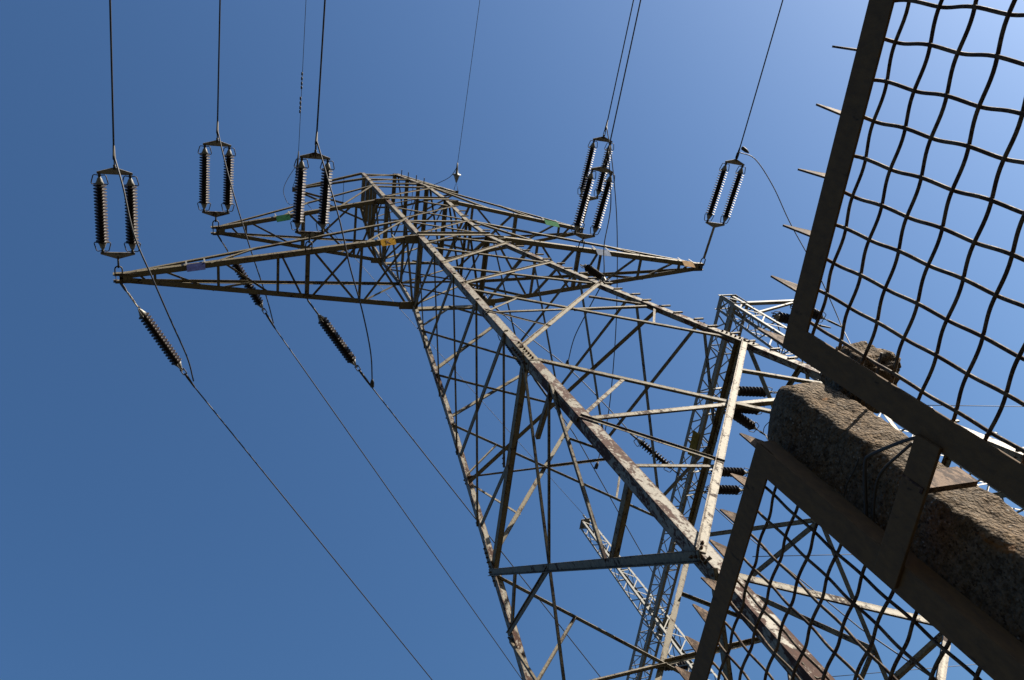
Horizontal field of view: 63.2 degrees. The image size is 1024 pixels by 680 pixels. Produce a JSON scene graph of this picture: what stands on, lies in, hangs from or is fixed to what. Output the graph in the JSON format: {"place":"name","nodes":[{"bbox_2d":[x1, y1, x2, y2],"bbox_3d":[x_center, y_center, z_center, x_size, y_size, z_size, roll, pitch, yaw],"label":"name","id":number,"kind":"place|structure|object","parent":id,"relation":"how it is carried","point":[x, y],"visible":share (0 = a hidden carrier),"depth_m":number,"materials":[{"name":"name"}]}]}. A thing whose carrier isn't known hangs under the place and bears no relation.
{"place":"outdoors","nodes":[
{"label":"outdoors","id":0,"kind":"place"},
{"bbox_2d":[0,0,1023,679],"label":"sky","id":1,"kind":"structure","parent":0,"point":[140,539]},
{"bbox_2d":[752,554,851,556],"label":"bus wire","id":2,"kind":"object","parent":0,"point":[800,555],"visible":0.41,"depth_m":27.43,"materials":[{"name":"grey metal"}]},
{"bbox_2d":[832,664,975,676],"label":"bus wire","id":3,"kind":"object","parent":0,"point":[895,671],"visible":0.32,"depth_m":33.15,"materials":[{"name":"grey metal"}]},
{"bbox_2d":[928,405,1022,406],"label":"bus wire","id":4,"kind":"object","parent":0,"point":[975,405],"visible":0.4,"depth_m":27.59,"materials":[{"name":"grey metal"}]},
{"label":"ground","id":5,"kind":"structure","parent":0,"visible":0},
{"bbox_2d":[113,170,1023,679],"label":"lattice tower","id":6,"kind":"structure","parent":5,"relation":"on","point":[699,552],"depth_m":15.49,"materials":[{"name":"metal"}]},
{"bbox_2d":[90,146,140,274],"bbox_3d":[-8.652,-2.779,18.213,0.952,0.269,2.955,-2,-64,-24],"label":"insulator string","id":7,"kind":"object","parent":6,"relation":"attached to","point":[100,210],"visible":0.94,"depth_m":18.16,"materials":[{"name":"ceramic"}]},
{"bbox_2d":[109,0,114,145],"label":"conductor","id":8,"kind":"object","parent":7,"relation":"attached to","point":[111,56],"visible":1,"depth_m":16.89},
{"bbox_2d":[114,158,193,381],"bbox_3d":[-7.912,-1.215,18.597,0.128,1.279,5.618,-18,-59,-16],"label":"jumper wire","id":9,"kind":"object","parent":7,"relation":"hanging from","point":[148,267],"visible":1,"depth_m":17.74,"materials":[{"name":"black metal"}]},
{"bbox_2d":[120,283,194,387],"bbox_3d":[-8.344,-0.073,19.685,0.269,0.353,3.142,-29,-58,-9],"label":"insulator string","id":10,"kind":"object","parent":6,"relation":"attached to","point":[163,343],"visible":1,"depth_m":19.66,"materials":[{"name":"ceramic"}]},
{"bbox_2d":[195,387,431,679],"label":"conductor","id":11,"kind":"object","parent":10,"relation":"attached to","point":[308,527],"visible":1,"depth_m":23.03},
{"bbox_2d":[197,121,235,228],"bbox_3d":[-7.796,-4.312,21.980,0.953,0.269,2.887,-1,-64,-24],"label":"insulator string","id":12,"kind":"object","parent":6,"relation":"attached to","point":[204,188],"visible":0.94,"depth_m":21.95,"materials":[{"name":"ceramic"}]},
{"bbox_2d":[217,0,220,121],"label":"conductor","id":13,"kind":"object","parent":12,"relation":"attached to","point":[218,59],"visible":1,"depth_m":20.65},
{"bbox_2d":[218,132,273,323],"bbox_3d":[-7.088,-2.708,22.367,0.116,1.285,5.607,-17,-59,-16],"label":"jumper wire","id":14,"kind":"object","parent":12,"relation":"hanging from","point":[241,221],"visible":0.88,"depth_m":21.55,"materials":[{"name":"black metal"}]},
{"bbox_2d":[217,235,274,328],"bbox_3d":[-7.461,-1.607,23.463,0.269,0.353,3.223,-29,-58,-9],"label":"insulator string","id":15,"kind":"object","parent":6,"relation":"attached to","point":[258,300],"visible":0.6,"depth_m":23.51,"materials":[{"name":"ceramic"}]},
{"bbox_2d":[275,328,521,678],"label":"conductor","id":16,"kind":"object","parent":15,"relation":"attached to","point":[392,494],"visible":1,"depth_m":27.71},
{"bbox_2d":[290,132,334,250],"bbox_3d":[-4.711,-3.476,19.680,0.952,0.269,2.883,-1,-65,-24],"label":"insulator string","id":17,"kind":"object","parent":6,"relation":"attached to","point":[298,212],"visible":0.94,"depth_m":19.66,"materials":[{"name":"ceramic"}]},
{"bbox_2d":[316,0,325,131],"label":"conductor","id":18,"kind":"object","parent":17,"relation":"attached to","point":[320,65],"visible":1,"depth_m":18.39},
{"bbox_2d":[317,141,372,380],"bbox_3d":[-3.920,-1.518,20.288,0.129,1.285,6.543,-17,-59,-16],"label":"jumper wire","id":19,"kind":"object","parent":17,"relation":"hanging from","point":[348,259],"visible":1,"depth_m":19.39,"materials":[{"name":"black metal"}]},
{"bbox_2d":[307,299,369,385],"bbox_3d":[-4.442,0.128,21.594,0.269,0.353,3.120,-34,-58,-6],"label":"insulator string","id":20,"kind":"object","parent":6,"relation":"attached to","point":[333,335],"visible":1,"depth_m":21.46,"materials":[{"name":"ceramic"}]},
{"bbox_2d":[372,388,600,676],"bbox_3d":[0.116,7.200,26.118,0.031,1.934,15.886,-36,-56,-4],"label":"conductor","id":21,"kind":"object","parent":20,"relation":"attached to","point":[474,517],"visible":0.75,"depth_m":24.52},
{"bbox_2d":[307,204,584,515],"bbox_3d":[-2.183,0.808,28.854,0.015,5.864,14.029,-41,-55,-1],"label":"earth wire","id":22,"kind":"object","parent":6,"relation":"attached to","point":[456,372],"visible":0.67,"depth_m":28.70,"materials":[{"name":"grey metal"}]},
{"bbox_2d":[453,163,460,190],"bbox_3d":[-1.947,-5.701,29.202,0.290,0.290,1.034,-3,-64,-23],"label":"earth wire clamp","id":23,"kind":"object","parent":6,"relation":"attached to","point":[456,175],"visible":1,"depth_m":29.11,"materials":[{"name":"metal"}]},
{"bbox_2d":[457,1,479,162],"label":"earth wire","id":24,"kind":"object","parent":23,"relation":"attached to","point":[469,77],"visible":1,"depth_m":27.70,"materials":[{"name":"grey metal"}]},
{"bbox_2d":[459,271,503,315],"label":"insulator string","id":25,"kind":"object","parent":6,"relation":"attached to","point":[485,297],"visible":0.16,"depth_m":25.67,"materials":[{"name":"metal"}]},
{"bbox_2d":[504,315,626,427],"bbox_3d":[1.776,1.018,25.415,0.188,3.822,3.931,-47,-56,4],"label":"conductor","id":26,"kind":"object","parent":25,"relation":"attached to","point":[562,362],"visible":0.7,"depth_m":25.57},
{"bbox_2d":[571,145,614,248],"bbox_3d":[2.249,-3.866,22.701,0.952,0.269,2.910,4,-67,-26],"label":"insulator string","id":27,"kind":"object","parent":6,"relation":"attached to","point":[582,205],"visible":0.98,"depth_m":22.70,"materials":[{"name":"ceramic"}]},
{"bbox_2d":[568,152,610,361],"bbox_3d":[2.208,-1.781,23.099,0.729,2.201,6.705,-3,-64,-23],"label":"jumper wire","id":28,"kind":"object","parent":27,"relation":"hanging from","point":[603,253],"visible":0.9,"depth_m":22.39,"materials":[{"name":"black metal"}]},
{"bbox_2d":[609,0,640,145],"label":"conductor","id":29,"kind":"object","parent":27,"relation":"attached to","point":[625,72],"visible":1,"depth_m":21.28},
{"bbox_2d":[578,120,613,227],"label":"insulator string","id":30,"kind":"object","parent":6,"relation":"attached to","point":[592,147],"visible":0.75,"depth_m":26.17,"materials":[{"name":"ceramic"}]},
{"bbox_2d":[598,128,617,457],"bbox_3d":[3.048,-1.355,25.571,0.731,4.872,9.320,4,-67,-26],"label":"jumper wire","id":31,"kind":"object","parent":30,"relation":"hanging from","point":[617,269],"visible":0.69,"depth_m":25.63,"materials":[{"name":"black metal"}]},
{"bbox_2d":[607,0,633,119],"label":"conductor","id":32,"kind":"object","parent":30,"relation":"attached to","point":[620,59],"visible":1,"depth_m":24.82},
{"bbox_2d":[580,264,611,285],"bbox_3d":[2.314,-1.805,22.842,0.353,1.560,0.219,-4,-63,-25],"label":"pilot insulator","id":33,"kind":"object","parent":6,"relation":"hanging from","point":[591,270],"visible":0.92,"depth_m":22.80,"materials":[{"name":"ceramic"}]},
{"bbox_2d":[700,148,745,265],"bbox_3d":[6.120,-3.873,24.490,0.952,0.269,3.586,3,-66,-26],"label":"insulator string","id":34,"kind":"object","parent":6,"relation":"attached to","point":[732,196],"visible":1,"depth_m":24.30,"materials":[{"name":"ceramic"}]},
{"bbox_2d":[741,146,748,152],"bbox_3d":[6.693,-5.457,23.921,0.278,0.133,0.109,27,-78,-33],"label":"cable clamp","id":35,"kind":"object","parent":34,"relation":"attached to","point":[743,148],"visible":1,"depth_m":23.87,"materials":[{"name":"metal"}]},
{"bbox_2d":[739,0,782,147],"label":"conductor","id":36,"kind":"object","parent":34,"relation":"attached to","point":[761,73],"visible":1,"depth_m":22.87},
{"bbox_2d":[739,152,850,343],"bbox_3d":[6.992,-0.856,19.120,8.580,12.076,4.231,-3,-64,-23],"label":"jumper wire","id":37,"kind":"object","parent":34,"relation":"hanging from","point":[795,232],"visible":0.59,"depth_m":24.36,"materials":[{"name":"black metal"}]},
{"bbox_3d":[-7.001,-5.503,26.964,0.200,0.058,1.219,-3,-64,-23],"label":"earth wire clamp","id":38,"kind":"object","parent":6,"relation":"attached to","visible":0},
{"bbox_2d":[283,163,297,204],"bbox_3d":[-7.060,-5.033,26.793,0.654,0.649,1.246,-3,-64,-23],"label":"earth jumper","id":39,"kind":"object","parent":38,"relation":"hanging from","point":[284,186],"visible":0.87,"depth_m":26.65,"materials":[{"name":"black metal"}]},
{"bbox_2d":[298,5,305,150],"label":"earth wire","id":40,"kind":"object","parent":38,"relation":"attached to","point":[302,71],"visible":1,"depth_m":25.57,"materials":[{"name":"grey metal"}]},
{"bbox_2d":[579,294,1023,679],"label":"steel gantry","id":41,"kind":"object","parent":5,"relation":"on","point":[732,311],"visible":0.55,"depth_m":24.15,"materials":[{"name":"grey metal"}]},
{"bbox_2d":[630,434,685,480],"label":"insulator string","id":42,"kind":"object","parent":41,"relation":"attached to","point":[649,449],"visible":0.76,"depth_m":24.60,"materials":[{"name":"ceramic"}]},
{"bbox_2d":[654,614,670,636],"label":"insulator string","id":43,"kind":"object","parent":41,"relation":"attached to","point":[659,629],"visible":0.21,"depth_m":26.92,"materials":[{"name":"ceramic"}]},
{"bbox_2d":[554,406,672,606],"bbox_3d":[3.278,5.298,25.787,0.130,2.078,8.527,-33,-56,-6],"label":"conductor","id":44,"kind":"object","parent":43,"relation":"attached to","point":[611,499],"visible":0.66,"depth_m":25.34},
{"bbox_2d":[656,661,712,670],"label":"insulator string","id":45,"kind":"object","parent":41,"relation":"attached to","point":[680,663],"visible":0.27,"depth_m":27.50,"materials":[{"name":"ceramic"}]},
{"bbox_2d":[704,485,743,494],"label":"insulator string","id":46,"kind":"object","parent":41,"relation":"attached to","point":[730,489],"visible":0.65,"depth_m":24.65,"materials":[{"name":"ceramic"}]},
{"bbox_2d":[708,467,748,476],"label":"insulator string","id":47,"kind":"object","parent":41,"relation":"attached to","point":[726,471],"visible":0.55,"depth_m":24.39,"materials":[{"name":"ceramic"}]},
{"bbox_2d":[725,406,761,414],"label":"insulator string","id":48,"kind":"object","parent":41,"relation":"attached to","point":[745,411],"visible":0.24,"depth_m":23.45,"materials":[{"name":"ceramic"}]},
{"bbox_2d":[724,408,766,435],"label":"insulator string","id":49,"kind":"object","parent":41,"relation":"attached to","point":[744,421],"visible":0.72,"depth_m":23.60,"materials":[{"name":"ceramic"}]},
{"bbox_2d":[729,385,776,397],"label":"insulator string","id":50,"kind":"object","parent":41,"relation":"attached to","point":[749,391],"visible":0.67,"depth_m":23.25,"materials":[{"name":"ceramic"}]},
{"bbox_2d":[771,311,830,327],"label":"insulator string","id":51,"kind":"object","parent":41,"relation":"attached to","point":[780,317],"visible":0.45,"depth_m":22.45,"materials":[{"name":"ceramic"}]},
{"bbox_2d":[688,483,926,674],"bbox_3d":[5.974,4.755,18.576,0.241,10.213,5.500,-39,-55,-2],"label":"dropper wire","id":52,"kind":"object","parent":41,"relation":"hanging from","point":[917,667],"visible":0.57,"depth_m":17.10,"materials":[{"name":"black metal"}]},
{"bbox_2d":[790,300,841,327],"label":"insulator string","id":53,"kind":"object","parent":41,"relation":"attached to","point":[815,314],"visible":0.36,"depth_m":23.23,"materials":[{"name":"ceramic"}]},
{"bbox_2d":[767,341,1023,643],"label":"concrete post","id":54,"kind":"object","parent":5,"relation":"on","point":[968,543],"visible":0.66,"depth_m":1.22,"materials":[{"name":"concrete"}]},
{"bbox_2d":[674,0,1023,679],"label":"fence","id":55,"kind":"object","parent":54,"relation":"attached to","point":[983,641],"visible":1,"depth_m":1.14,"materials":[{"name":"metal"}]},
{"bbox_2d":[863,436,914,516],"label":"binding wire","id":56,"kind":"object","parent":55,"relation":"attached to","point":[873,453],"visible":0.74,"depth_m":1.23,"materials":[{"name":"metal"}]},
{"bbox_2d":[872,442,912,522],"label":"binding wire","id":57,"kind":"object","parent":55,"relation":"attached to","point":[901,452],"visible":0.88,"depth_m":1.21,"materials":[{"name":"metal"}]}
]}

